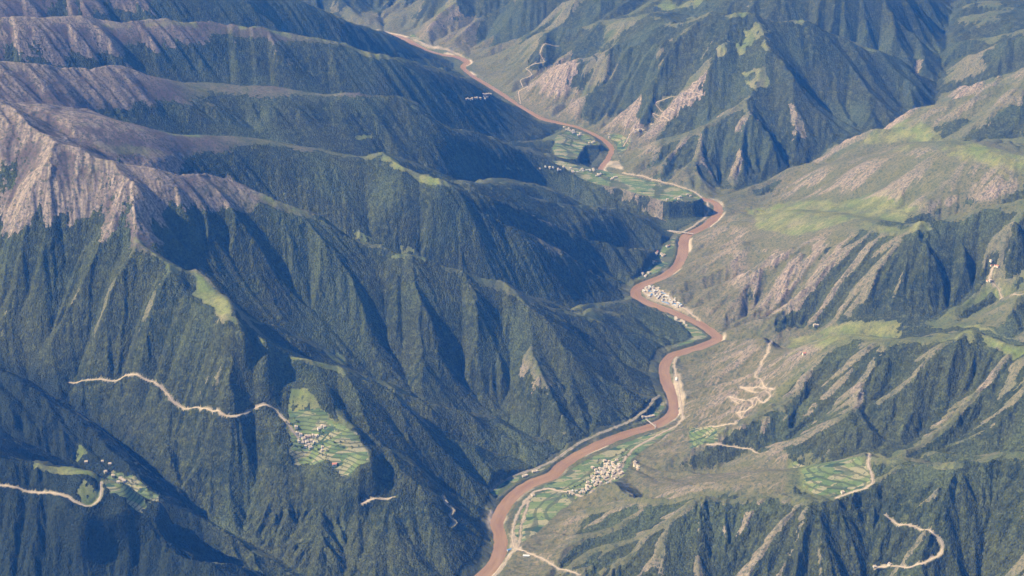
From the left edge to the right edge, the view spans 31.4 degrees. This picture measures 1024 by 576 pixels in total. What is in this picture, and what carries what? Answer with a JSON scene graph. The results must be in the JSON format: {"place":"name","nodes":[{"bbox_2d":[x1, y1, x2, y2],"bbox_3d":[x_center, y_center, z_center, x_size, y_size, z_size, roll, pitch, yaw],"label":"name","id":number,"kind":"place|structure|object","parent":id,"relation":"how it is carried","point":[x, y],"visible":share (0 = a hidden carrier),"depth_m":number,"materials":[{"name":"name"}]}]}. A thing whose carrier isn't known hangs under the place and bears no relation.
{"place":"outdoors","nodes":[
{"label":"outdoors","id":0,"kind":"place"},
{"bbox_2d":[0,482,101,506],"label":"dirt track","id":1,"kind":"structure","parent":0,"point":[61,494],"depth_m":8220.55,"materials":[{"name":"beige soil"}]},
{"bbox_2d":[69,374,298,437],"bbox_3d":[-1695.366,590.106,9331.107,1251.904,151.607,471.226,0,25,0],"label":"dirt track","id":2,"kind":"structure","parent":0,"point":[192,407],"depth_m":9325.87,"materials":[{"name":"beige soil"}]},
{"bbox_2d":[105,34,870,541],"bbox_3d":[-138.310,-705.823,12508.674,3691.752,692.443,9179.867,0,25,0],"label":"crop fields","id":3,"kind":"structure","parent":0,"point":[825,478],"depth_m":9328.00,"materials":[{"name":"green plant"}]},
{"bbox_2d":[0,0,1023,575],"bbox_3d":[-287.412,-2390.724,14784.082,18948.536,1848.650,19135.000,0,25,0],"label":"terrain","id":4,"kind":"structure","parent":0,"point":[782,236],"depth_m":11134.36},
{"bbox_2d":[0,0,1023,575],"bbox_3d":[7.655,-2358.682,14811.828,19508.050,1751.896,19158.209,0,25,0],"label":"forest","id":5,"kind":"object","parent":4,"relation":"on","point":[422,332],"visible":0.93,"depth_m":10166.20,"materials":[{"name":"green plant"}]},
{"bbox_2d":[518,504,527,546],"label":"farm track","id":6,"kind":"structure","parent":0,"point":[520,527],"depth_m":9179.98,"materials":[{"name":"beige soil"}]},
{"bbox_2d":[518,44,552,103],"bbox_3d":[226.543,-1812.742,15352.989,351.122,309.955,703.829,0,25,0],"label":"zigzag road","id":7,"kind":"structure","parent":0,"point":[530,72],"depth_m":15491.42,"materials":[{"name":"beige soil"}]},
{"bbox_2d":[389,33,722,575],"bbox_3d":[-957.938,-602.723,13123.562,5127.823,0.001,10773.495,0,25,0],"label":"river","id":8,"kind":"structure","parent":0,"point":[500,539],"depth_m":10679.85,"materials":[{"name":"liquid"}]},
{"bbox_2d":[492,396,658,489],"bbox_3d":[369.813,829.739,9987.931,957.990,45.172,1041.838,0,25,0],"label":"river road","id":9,"kind":"structure","parent":0,"point":[573,446],"depth_m":9930.41,"materials":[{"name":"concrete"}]},
{"bbox_2d":[512,357,682,574],"bbox_3d":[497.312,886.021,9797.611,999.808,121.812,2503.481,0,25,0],"label":"valley road","id":10,"kind":"structure","parent":0,"point":[593,490],"depth_m":9532.50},
{"bbox_2d":[623,89,702,146],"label":"zigzag road","id":11,"kind":"structure","parent":0,"point":[662,113],"depth_m":14144.12,"materials":[{"name":"beige soil"}]},
{"bbox_2d":[625,173,708,232],"bbox_3d":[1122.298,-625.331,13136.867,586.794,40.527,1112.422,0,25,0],"label":"valley road","id":12,"kind":"structure","parent":0,"point":[685,188],"depth_m":13192.90,"materials":[{"name":"beige soil"}]},
{"bbox_2d":[701,341,772,427],"bbox_3d":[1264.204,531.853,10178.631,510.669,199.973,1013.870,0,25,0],"label":"zigzag road","id":13,"kind":"structure","parent":0,"point":[751,391],"depth_m":10039.94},
{"bbox_2d":[836,453,872,497],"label":"dirt track","id":14,"kind":"structure","parent":0,"point":[867,486],"depth_m":8636.64,"materials":[{"name":"beige soil"}]},
{"bbox_2d":[881,515,942,567],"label":"dirt track","id":15,"kind":"structure","parent":0,"point":[920,529],"depth_m":8372.38,"materials":[{"name":"beige soil"}]}
]}

